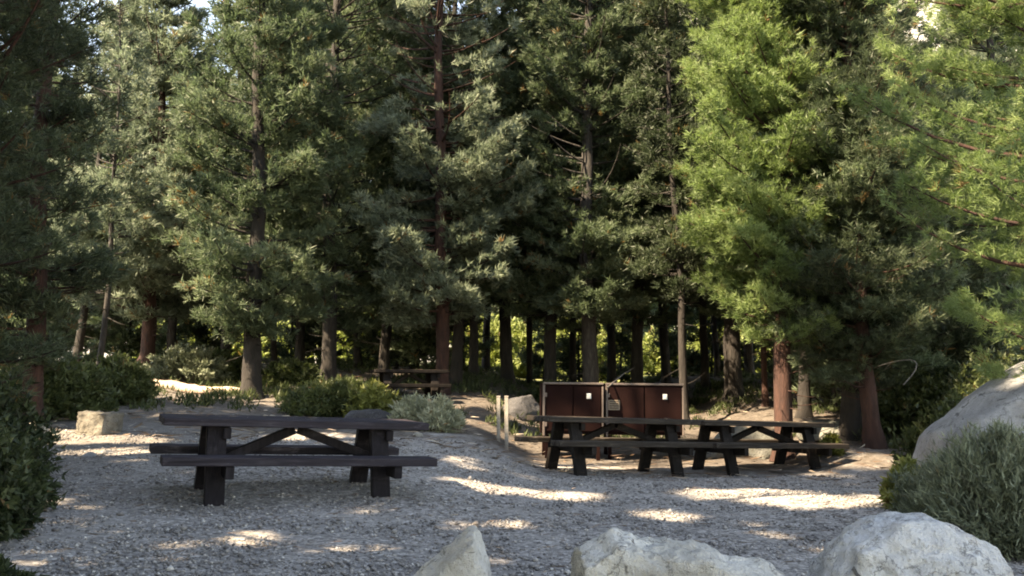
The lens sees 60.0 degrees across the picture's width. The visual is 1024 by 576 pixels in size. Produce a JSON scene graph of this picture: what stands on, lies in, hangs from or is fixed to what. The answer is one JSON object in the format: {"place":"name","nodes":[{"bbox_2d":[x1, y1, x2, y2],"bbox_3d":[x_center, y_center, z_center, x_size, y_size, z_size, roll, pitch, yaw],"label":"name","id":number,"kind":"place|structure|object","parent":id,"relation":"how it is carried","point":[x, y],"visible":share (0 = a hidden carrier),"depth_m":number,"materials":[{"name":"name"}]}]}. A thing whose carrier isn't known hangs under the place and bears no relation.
{"place":"outdoors","nodes":[
{"label":"outdoors","id":0,"kind":"place"},
{"bbox_2d":[2,0,516,119],"label":"sky","id":1,"kind":"structure","parent":0,"point":[199,3],"materials":[{"name":"white"}]},
{"bbox_2d":[0,363,1023,575],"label":"ground","id":2,"kind":"structure","parent":0,"point":[869,456],"depth_m":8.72,"materials":[{"name":"grey gravel"}]},
{"bbox_2d":[0,553,49,575],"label":"bush","id":3,"kind":"object","parent":2,"relation":"on","point":[5,565],"visible":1,"depth_m":4.43,"materials":[{"name":"green plant"}]},
{"bbox_2d":[0,426,55,543],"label":"bush","id":4,"kind":"object","parent":2,"relation":"on","point":[21,503],"visible":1,"depth_m":5.76,"materials":[{"name":"green plant"}]},
{"bbox_2d":[0,414,67,511],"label":"bush","id":5,"kind":"object","parent":2,"relation":"on","point":[35,471],"visible":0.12,"depth_m":7.02,"materials":[{"name":"green plant"}]},
{"bbox_2d":[0,367,68,480],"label":"bush","id":6,"kind":"object","parent":2,"relation":"on","point":[47,438],"visible":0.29,"depth_m":8.36,"materials":[{"name":"green plant"}]},
{"bbox_2d":[0,255,72,375],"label":"young conifer","id":7,"kind":"object","parent":2,"relation":"on","point":[20,322],"visible":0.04,"depth_m":18.73,"materials":[{"name":"green plant"}]},
{"bbox_2d":[0,9,77,295],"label":"conifer tree","id":8,"kind":"object","parent":2,"relation":"on","point":[28,119],"visible":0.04,"depth_m":24.23,"materials":[{"name":"green plant"}]},
{"bbox_2d":[0,351,101,420],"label":"bush","id":9,"kind":"object","parent":2,"relation":"on","point":[65,387],"visible":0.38,"depth_m":13.91,"materials":[{"name":"green plant"}]},
{"bbox_2d":[5,1,108,286],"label":"conifer tree","id":10,"kind":"object","parent":2,"relation":"on","point":[75,75],"visible":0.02,"depth_m":28.04,"materials":[{"name":"green plant"}]},
{"bbox_2d":[16,226,102,361],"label":"young conifer","id":11,"kind":"object","parent":2,"relation":"on","point":[90,355],"visible":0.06,"depth_m":25.88,"materials":[{"name":"green plant"}]},
{"bbox_2d":[0,0,122,425],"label":"conifer tree","id":12,"kind":"object","parent":2,"relation":"on","point":[20,144],"visible":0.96,"depth_m":9.75,"materials":[{"name":"green plant"}]},
{"bbox_2d":[0,0,138,424],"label":"conifer tree","id":13,"kind":"object","parent":2,"relation":"on","point":[36,300],"visible":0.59,"depth_m":13.29,"materials":[{"name":"green plant"}]},
{"bbox_2d":[55,354,125,414],"bbox_3d":[-7.700,1.677,15.256,1.913,1.189,1.597,2,-7,-19],"label":"bush","id":14,"kind":"object","parent":2,"relation":"on","point":[100,394],"visible":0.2,"depth_m":15.34,"materials":[{"name":"green plant"}]},
{"bbox_2d":[75,410,123,435],"bbox_3d":[-5.874,1.939,12.624,0.560,0.392,0.483,-2,-7,14],"label":"rock","id":15,"kind":"object","parent":2,"relation":"on","point":[98,423],"visible":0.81,"depth_m":12.45,"materials":[{"name":"beige stone"}]},
{"bbox_2d":[47,0,177,363],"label":"conifer tree","id":16,"kind":"object","parent":2,"relation":"on","point":[80,336],"visible":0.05,"depth_m":23.41,"materials":[{"name":"green plant"}]},
{"bbox_2d":[47,0,188,366],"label":"conifer tree","id":17,"kind":"object","parent":2,"relation":"on","point":[145,222],"visible":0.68,"depth_m":20.44,"materials":[{"name":"green plant"}]},
{"bbox_2d":[82,347,160,405],"bbox_3d":[-7.817,1.765,17.401,1.931,1.267,1.685,0,-7,0],"label":"bush","id":18,"kind":"object","parent":2,"relation":"on","point":[136,382],"visible":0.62,"depth_m":17.25,"materials":[{"name":"green plant"}]},
{"bbox_2d":[85,291,166,358],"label":"young conifer","id":19,"kind":"object","parent":2,"relation":"on","point":[120,337],"visible":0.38,"depth_m":26.47,"materials":[{"name":"green plant"}]},
{"bbox_2d":[47,0,251,366],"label":"conifer tree","id":20,"kind":"object","parent":2,"relation":"on","point":[155,291],"visible":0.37,"depth_m":23.05,"materials":[{"name":"green plant"}]},
{"bbox_2d":[134,299,200,355],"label":"young conifer","id":21,"kind":"object","parent":2,"relation":"on","point":[160,330],"visible":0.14,"depth_m":29.55,"materials":[{"name":"green plant"}]},
{"bbox_2d":[124,26,235,350],"bbox_3d":[-10.571,-3.129,27.648,4.414,11.092,4.318,0,-7,0],"label":"conifer tree","id":22,"kind":"object","parent":2,"relation":"on","point":[172,329],"visible":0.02,"depth_m":27.10,"materials":[{"name":"green plant"}]},
{"bbox_2d":[140,338,234,383],"bbox_3d":[-8.101,1.799,21.482,2.622,1.207,2.041,0,-7,0],"label":"bush","id":23,"kind":"object","parent":2,"relation":"on","point":[185,360],"visible":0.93,"depth_m":21.09,"materials":[{"name":"green plant"}]},
{"bbox_2d":[153,379,238,394],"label":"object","id":24,"kind":"object","parent":2,"relation":"on","point":[187,387],"visible":0.45,"depth_m":19.38,"materials":[{"name":"beige soil"}]},
{"bbox_2d":[177,288,239,353],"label":"young conifer","id":25,"kind":"object","parent":2,"relation":"on","point":[200,332],"visible":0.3,"depth_m":28.52,"materials":[{"name":"green plant"}]},
{"bbox_2d":[209,347,261,382],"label":"bush","id":26,"kind":"object","parent":2,"relation":"on","point":[235,367],"visible":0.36,"depth_m":22.22,"materials":[{"name":"green plant"}]},
{"bbox_2d":[167,0,307,351],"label":"conifer tree","id":27,"kind":"object","parent":2,"relation":"on","point":[235,13],"visible":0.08,"depth_m":26.38,"materials":[{"name":"green plant"}]},
{"bbox_2d":[149,0,367,399],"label":"conifer tree","id":28,"kind":"object","parent":2,"relation":"on","point":[281,88],"visible":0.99,"depth_m":18.93,"materials":[{"name":"green plant"}]},
{"bbox_2d":[262,303,317,358],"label":"young conifer","id":29,"kind":"object","parent":2,"relation":"on","point":[283,351],"visible":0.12,"depth_m":31.03,"materials":[{"name":"green plant"}]},
{"bbox_2d":[261,356,322,386],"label":"bush","id":30,"kind":"object","parent":2,"relation":"on","point":[291,370],"visible":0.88,"depth_m":21.56,"materials":[{"name":"green plant"}]},
{"bbox_2d":[149,413,436,506],"bbox_3d":[-2.106,1.660,8.485,2.483,0.843,1.352,5,-6,-25],"label":"picnic table","id":31,"kind":"object","parent":2,"relation":"on","point":[216,460],"visible":0.92,"depth_m":8.31,"materials":[{"name":"brown wood"}]},
{"bbox_2d":[224,0,386,363],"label":"conifer tree","id":32,"kind":"object","parent":2,"relation":"on","point":[299,345],"visible":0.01,"depth_m":25.91,"materials":[{"name":"green plant"}]},
{"bbox_2d":[287,306,350,359],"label":"young conifer","id":33,"kind":"object","parent":2,"relation":"on","point":[311,341],"visible":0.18,"depth_m":29.64,"materials":[{"name":"green plant"}]},
{"bbox_2d":[238,0,419,380],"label":"conifer tree","id":34,"kind":"object","parent":2,"relation":"on","point":[352,250],"visible":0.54,"depth_m":22.11,"materials":[{"name":"green plant"}]},
{"bbox_2d":[274,371,401,417],"bbox_3d":[-3.222,2.054,16.770,2.559,0.963,1.932,0,-7,0],"label":"bush","id":35,"kind":"object","parent":2,"relation":"on","point":[324,398],"visible":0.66,"depth_m":16.23,"materials":[{"name":"green plant"}]},
{"bbox_2d":[289,0,434,367],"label":"conifer tree","id":36,"kind":"object","parent":2,"relation":"on","point":[357,359],"visible":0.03,"depth_m":26.84,"materials":[{"name":"green plant"}]},
{"bbox_2d":[344,409,391,418],"bbox_3d":[-2.439,2.270,15.427,0.962,0.337,0.665,3,-7,-20],"label":"rock","id":37,"kind":"object","parent":2,"relation":"on","point":[374,413],"visible":0.31,"depth_m":15.22,"materials":[{"name":"stone"}]},
{"bbox_2d":[342,307,395,359],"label":"young conifer","id":38,"kind":"object","parent":2,"relation":"on","point":[363,352],"visible":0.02,"depth_m":30.84,"materials":[{"name":"green plant"}]},
{"bbox_2d":[341,378,398,417],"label":"bush","id":39,"kind":"object","parent":2,"relation":"on","point":[380,399],"visible":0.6,"depth_m":15.91,"materials":[{"name":"green plant"}]},
{"bbox_2d":[319,0,460,377],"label":"conifer tree","id":40,"kind":"object","parent":2,"relation":"on","point":[385,339],"visible":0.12,"depth_m":24.51,"materials":[{"name":"green plant"}]},
{"bbox_2d":[352,290,428,368],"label":"young conifer","id":41,"kind":"object","parent":2,"relation":"on","point":[376,350],"visible":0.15,"depth_m":26.44,"materials":[{"name":"green plant"}]},
{"bbox_2d":[387,390,432,421],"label":"sagebrush","id":42,"kind":"object","parent":2,"relation":"on","point":[407,407],"visible":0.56,"depth_m":14.67,"materials":[{"name":"green plant"}]},
{"bbox_2d":[370,369,450,399],"bbox_3d":[-2.275,2.199,19.370,1.641,0.843,1.352,2,-7,-18],"label":"picnic table","id":43,"kind":"object","parent":2,"relation":"on","point":[430,385],"visible":0.78,"depth_m":19.13,"materials":[{"name":"brown wood"}]},
{"bbox_2d":[390,241,452,369],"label":"young conifer","id":44,"kind":"object","parent":2,"relation":"on","point":[425,341],"visible":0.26,"depth_m":25.38,"materials":[{"name":"green plant"}]},
{"bbox_2d":[416,392,467,432],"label":"sagebrush","id":45,"kind":"object","parent":2,"relation":"on","point":[440,414],"visible":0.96,"depth_m":14.32,"materials":[{"name":"green plant"}]},
{"bbox_2d":[339,0,545,394],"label":"conifer tree","id":46,"kind":"object","parent":2,"relation":"on","point":[463,171],"visible":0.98,"depth_m":20.83,"materials":[{"name":"green plant"}]},
{"bbox_2d":[377,0,517,387],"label":"conifer tree","id":47,"kind":"object","parent":2,"relation":"on","point":[456,367],"visible":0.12,"depth_m":22.93,"materials":[{"name":"green plant"}]},
{"bbox_2d":[414,525,490,575],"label":"boulder","id":48,"kind":"object","parent":2,"relation":"on","point":[464,553],"visible":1,"depth_m":3.52,"materials":[{"name":"stone"}]},
{"bbox_2d":[3,354,912,448],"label":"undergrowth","id":49,"kind":"object","parent":2,"relation":"on","point":[276,392],"visible":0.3,"depth_m":21.14,"materials":[{"name":"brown plant"}]},
{"bbox_2d":[414,0,525,377],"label":"conifer tree","id":50,"kind":"object","parent":2,"relation":"on","point":[473,367],"visible":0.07,"depth_m":25.14,"materials":[{"name":"green plant"}]},
{"bbox_2d":[449,303,497,370],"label":"young conifer","id":51,"kind":"object","parent":2,"relation":"on","point":[486,344],"visible":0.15,"depth_m":29.84,"materials":[{"name":"green plant"}]},
{"bbox_2d":[449,308,521,368],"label":"meadow brush","id":52,"kind":"object","parent":2,"relation":"on","point":[495,347],"visible":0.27,"depth_m":42.13,"materials":[{"name":"green plant"}]},
{"bbox_2d":[449,28,538,371],"bbox_3d":[-0.949,-3.662,32.490,4.938,13.525,5.091,-3,-7,21],"label":"conifer tree","id":53,"kind":"object","parent":2,"relation":"on","point":[485,362],"visible":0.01,"depth_m":31.89,"materials":[{"name":"brown plant"}]},
{"bbox_2d":[502,395,539,421],"bbox_3d":[0.207,2.629,19.320,0.834,0.606,1.023,-4,-8,29],"label":"rock","id":54,"kind":"object","parent":2,"relation":"on","point":[520,405],"visible":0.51,"depth_m":18.95,"materials":[{"name":"stone"}]},
{"bbox_2d":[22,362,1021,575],"bbox_3d":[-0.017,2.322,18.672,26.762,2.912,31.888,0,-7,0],"label":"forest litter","id":55,"kind":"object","parent":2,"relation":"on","point":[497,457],"visible":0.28,"depth_m":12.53,"materials":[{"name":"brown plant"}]},
{"bbox_2d":[465,0,578,385],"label":"conifer tree","id":56,"kind":"object","parent":2,"relation":"on","point":[506,367],"visible":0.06,"depth_m":25.94,"materials":[{"name":"green plant"}]},
{"bbox_2d":[511,316,543,377],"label":"meadow brush","id":57,"kind":"object","parent":2,"relation":"on","point":[518,331],"visible":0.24,"depth_m":43.73,"materials":[{"name":"green plant"}]},
{"bbox_2d":[492,5,577,385],"bbox_3d":[0.720,-5.662,30.016,3.800,18.008,3.818,-7,-10,43],"label":"conifer tree","id":58,"kind":"object","parent":2,"relation":"on","point":[529,370],"visible":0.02,"depth_m":28.95,"materials":[{"name":"brown plant"}]},
{"bbox_2d":[515,304,566,380],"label":"young conifer","id":59,"kind":"object","parent":2,"relation":"on","point":[538,364],"visible":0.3,"depth_m":33.77,"materials":[{"name":"green plant"}]},
{"bbox_2d":[476,0,634,381],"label":"conifer tree","id":60,"kind":"object","parent":2,"relation":"on","point":[528,281],"visible":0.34,"depth_m":23.45,"materials":[{"name":"green plant"}]},
{"bbox_2d":[540,382,603,460],"bbox_3d":[1.001,2.304,15.117,1.021,1.371,0.782,1,-7,-3],"label":"food locker","id":61,"kind":"object","parent":2,"relation":"on","point":[580,399],"visible":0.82,"depth_m":14.81,"materials":[{"name":"metal"}]},
{"bbox_2d":[511,0,632,381],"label":"conifer tree","id":62,"kind":"object","parent":2,"relation":"on","point":[572,359],"visible":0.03,"depth_m":27.93,"materials":[{"name":"green plant"}]},
{"bbox_2d":[544,312,606,381],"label":"young conifer","id":63,"kind":"object","parent":2,"relation":"on","point":[564,357],"visible":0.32,"depth_m":31.84,"materials":[{"name":"green plant"}]},
{"bbox_2d":[504,0,672,382],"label":"conifer tree","id":64,"kind":"object","parent":2,"relation":"on","point":[587,239],"visible":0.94,"depth_m":22.04,"materials":[{"name":"green plant"}]},
{"bbox_2d":[514,415,712,476],"bbox_3d":[1.486,2.314,12.969,2.589,0.843,1.352,5,-8,-25],"label":"picnic table","id":65,"kind":"object","parent":2,"relation":"on","point":[577,444],"visible":0.97,"depth_m":12.85,"materials":[{"name":"brown wood"}]},
{"bbox_2d":[582,323,646,381],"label":"meadow brush","id":66,"kind":"object","parent":2,"relation":"on","point":[599,339],"visible":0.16,"depth_m":41.58,"materials":[{"name":"green plant"}]},
{"bbox_2d":[597,283,651,381],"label":"young conifer","id":67,"kind":"object","parent":2,"relation":"on","point":[623,337],"visible":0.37,"depth_m":33.74,"materials":[{"name":"green plant"}]},
{"bbox_2d":[591,22,657,382],"bbox_3d":[3.511,-5.689,32.020,4.524,18.546,4.582,0,-7,0],"label":"conifer tree","id":68,"kind":"object","parent":2,"relation":"on","point":[611,361],"visible":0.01,"depth_m":30.86,"materials":[{"name":"green plant"}]},
{"bbox_2d":[572,0,704,382],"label":"conifer tree","id":69,"kind":"object","parent":2,"relation":"on","point":[638,318],"visible":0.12,"depth_m":24.28,"materials":[{"name":"green plant"}]},
{"bbox_2d":[603,383,683,459],"bbox_3d":[2.243,2.352,15.348,1.332,1.387,0.782,1,-7,-1],"label":"food locker","id":70,"kind":"object","parent":2,"relation":"on","point":[646,400],"visible":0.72,"depth_m":15.04,"materials":[{"name":"metal"}]},
{"bbox_2d":[643,326,674,373],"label":"meadow brush","id":71,"kind":"object","parent":2,"relation":"on","point":[652,365],"visible":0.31,"depth_m":42.87,"materials":[{"name":"green plant"}]},
{"bbox_2d":[613,0,705,383],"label":"conifer tree","id":72,"kind":"object","parent":2,"relation":"on","point":[665,357],"visible":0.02,"depth_m":27.84,"materials":[{"name":"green plant"}]},
{"bbox_2d":[618,0,731,418],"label":"conifer tree","id":73,"kind":"object","parent":2,"relation":"on","point":[670,246],"visible":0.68,"depth_m":20.37,"materials":[{"name":"green plant"}]},
{"bbox_2d":[570,527,785,575],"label":"boulder","id":74,"kind":"object","parent":2,"relation":"on","point":[613,551],"visible":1,"depth_m":3.47,"materials":[{"name":"stone"}]},
{"bbox_2d":[645,298,710,375],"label":"young conifer","id":75,"kind":"object","parent":2,"relation":"on","point":[673,338],"visible":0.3,"depth_m":32.76,"materials":[{"name":"green plant"}]},
{"bbox_2d":[641,0,720,391],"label":"conifer tree","id":76,"kind":"object","parent":2,"relation":"on","point":[704,373],"visible":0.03,"depth_m":24.97,"materials":[{"name":"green plant"}]},
{"bbox_2d":[654,9,723,376],"bbox_3d":[7.304,-6.804,32.074,4.997,20.075,4.623,-6,-9,39],"label":"conifer tree","id":77,"kind":"object","parent":2,"relation":"on","point":[717,366],"visible":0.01,"depth_m":30.93,"materials":[{"name":"brown plant"}]},
{"bbox_2d":[632,0,758,401],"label":"conifer tree","id":78,"kind":"object","parent":2,"relation":"on","point":[733,384],"visible":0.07,"depth_m":22.44,"materials":[{"name":"green plant"}]},
{"bbox_2d":[687,298,743,376],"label":"young conifer","id":79,"kind":"object","parent":2,"relation":"on","point":[720,327],"visible":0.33,"depth_m":31.72,"materials":[{"name":"green plant"}]},
{"bbox_2d":[690,17,756,378],"bbox_3d":[7.915,-6.291,30.080,5.568,18.793,5.477,0,-7,0],"label":"conifer tree","id":80,"kind":"object","parent":2,"relation":"on","point":[748,361],"depth_m":28.82,"materials":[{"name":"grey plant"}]},
{"bbox_2d":[711,312,773,375],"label":"young conifer","id":81,"kind":"object","parent":2,"relation":"on","point":[756,364],"visible":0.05,"depth_m":30.58,"materials":[{"name":"green plant"}]},
{"bbox_2d":[714,426,773,459],"bbox_3d":[4.292,2.845,16.355,1.110,0.602,1.485,1,-7,-11],"label":"rock","id":82,"kind":"object","parent":2,"relation":"on","point":[765,454],"visible":0.26,"depth_m":15.85,"materials":[{"name":"stone"}]},
{"bbox_2d":[698,3,790,406],"bbox_3d":[6.034,-4.608,21.851,3.235,15.003,2.741,0,-7,0],"label":"conifer tree","id":83,"kind":"object","parent":2,"relation":"on","point":[765,393],"visible":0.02,"depth_m":20.85,"materials":[{"name":"green plant"}]},
{"bbox_2d":[664,419,848,475],"bbox_3d":[3.862,2.523,14.035,2.584,0.843,1.352,5,-8,-24],"label":"picnic table","id":84,"kind":"object","parent":2,"relation":"on","point":[728,446],"visible":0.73,"depth_m":13.91,"materials":[{"name":"brown wood"}]},
{"bbox_2d":[667,0,870,461],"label":"conifer tree","id":85,"kind":"object","parent":2,"relation":"on","point":[740,73],"visible":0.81,"depth_m":15.24,"materials":[{"name":"green plant"}]},
{"bbox_2d":[714,9,864,418],"bbox_3d":[6.048,-5.328,19.287,3.732,16.248,3.677,-6,-9,42],"label":"conifer tree","id":86,"kind":"object","parent":2,"relation":"on","point":[805,413],"visible":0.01,"depth_m":18.29,"materials":[{"name":"green plant"}]},
{"bbox_2d":[769,340,841,413],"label":"young conifer","id":87,"kind":"object","parent":2,"relation":"on","point":[835,397],"visible":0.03,"depth_m":19.96,"materials":[{"name":"green plant"}]},
{"bbox_2d":[796,420,839,440],"bbox_3d":[5.632,2.581,16.025,0.975,0.390,0.778,-6,-9,39],"label":"rock","id":88,"kind":"object","parent":2,"relation":"on","point":[818,435],"visible":0.38,"depth_m":15.74,"materials":[{"name":"stone"}]},
{"bbox_2d":[818,431,846,456],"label":"plant","id":89,"kind":"object","parent":2,"relation":"on","point":[829,437],"visible":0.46,"depth_m":14.63,"materials":[{"name":"green plant"}]},
{"bbox_2d":[721,0,977,440],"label":"conifer tree","id":90,"kind":"object","parent":2,"relation":"on","point":[850,421],"visible":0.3,"depth_m":15.00,"materials":[{"name":"green plant"}]},
{"bbox_2d":[751,0,971,449],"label":"conifer tree","id":91,"kind":"object","parent":2,"relation":"on","point":[897,339],"visible":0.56,"depth_m":14.73,"materials":[{"name":"green plant"}]},
{"bbox_2d":[875,453,919,509],"bbox_3d":[4.145,2.062,9.222,0.677,0.695,0.623,0,-7,0],"label":"shrub","id":92,"kind":"object","parent":2,"relation":"on","point":[887,484],"visible":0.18,"depth_m":9.21,"materials":[{"name":"green plant"}]},
{"bbox_2d":[881,456,932,512],"bbox_3d":[3.543,1.780,7.403,0.916,0.769,0.918,0,-7,0],"label":"sagebrush","id":93,"kind":"object","parent":2,"relation":"on","point":[907,487],"visible":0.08,"depth_m":7.52,"materials":[{"name":"green plant"}]},
{"bbox_2d":[806,511,1013,575],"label":"boulder","id":94,"kind":"object","parent":2,"relation":"on","point":[889,543],"visible":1,"depth_m":3.43,"materials":[{"name":"stone"}]},
{"bbox_2d":[861,349,962,438],"bbox_3d":[7.275,1.912,15.998,2.372,1.750,2.146,0,-7,0],"label":"bush","id":95,"kind":"object","parent":2,"relation":"on","point":[897,408],"visible":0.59,"depth_m":15.52,"materials":[{"name":"green plant"}]},
{"bbox_2d":[833,0,1023,382],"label":"conifer tree","id":96,"kind":"object","parent":2,"relation":"on","point":[964,168],"visible":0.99,"depth_m":10.21,"materials":[{"name":"green plant"}]},
{"bbox_2d":[887,388,972,464],"bbox_3d":[6.358,2.167,12.793,1.770,1.493,1.428,0,-7,0],"label":"bush","id":97,"kind":"object","parent":2,"relation":"on","point":[952,401],"visible":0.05,"depth_m":12.94,"materials":[{"name":"green plant"}]},
{"bbox_2d":[864,8,1023,393],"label":"conifer tree","id":98,"kind":"object","parent":2,"relation":"on","point":[953,340],"visible":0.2,"depth_m":16.29,"materials":[{"name":"green plant"}]},
{"bbox_2d":[898,417,1023,562],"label":"sagebrush","id":99,"kind":"object","parent":2,"relation":"on","point":[976,488],"visible":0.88,"depth_m":6.62,"materials":[{"name":"green plant"}]},
{"bbox_2d":[905,340,1023,436],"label":"bush","id":100,"kind":"object","parent":2,"relation":"on","point":[1011,360],"visible":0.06,"depth_m":14.47,"materials":[{"name":"green plant"}]},
{"bbox_2d":[908,0,1023,363],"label":"conifer tree","id":101,"kind":"object","parent":2,"relation":"on","point":[989,42],"visible":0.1,"depth_m":19.72,"materials":[{"name":"green plant"}]},
{"bbox_2d":[912,361,1023,466],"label":"boulder","id":102,"kind":"object","parent":2,"relation":"on","point":[1002,398],"visible":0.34,"depth_m":9.49,"materials":[{"name":"stone"}]},
{"bbox_2d":[916,0,1022,249],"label":"conifer tree","id":103,"kind":"object","parent":2,"relation":"on","point":[949,30],"visible":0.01,"depth_m":28.66,"materials":[{"name":"green plant"}]},
{"bbox_2d":[931,217,1023,377],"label":"young conifer","id":104,"kind":"object","parent":2,"relation":"on","point":[983,284],"visible":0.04,"depth_m":17.79,"materials":[{"name":"green plant"}]},
{"bbox_2d":[945,1,1023,328],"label":"conifer tree","id":105,"kind":"object","parent":2,"relation":"on","point":[983,55],"visible":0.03,"depth_m":26.43,"materials":[{"name":"green plant"}]},
{"bbox_2d":[19,0,1006,362],"bbox_3d":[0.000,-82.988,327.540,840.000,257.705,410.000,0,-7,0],"label":"hills","id":106,"kind":"structure","parent":0,"point":[915,32],"depth_m":290.88,"materials":[{"name":"stone"}]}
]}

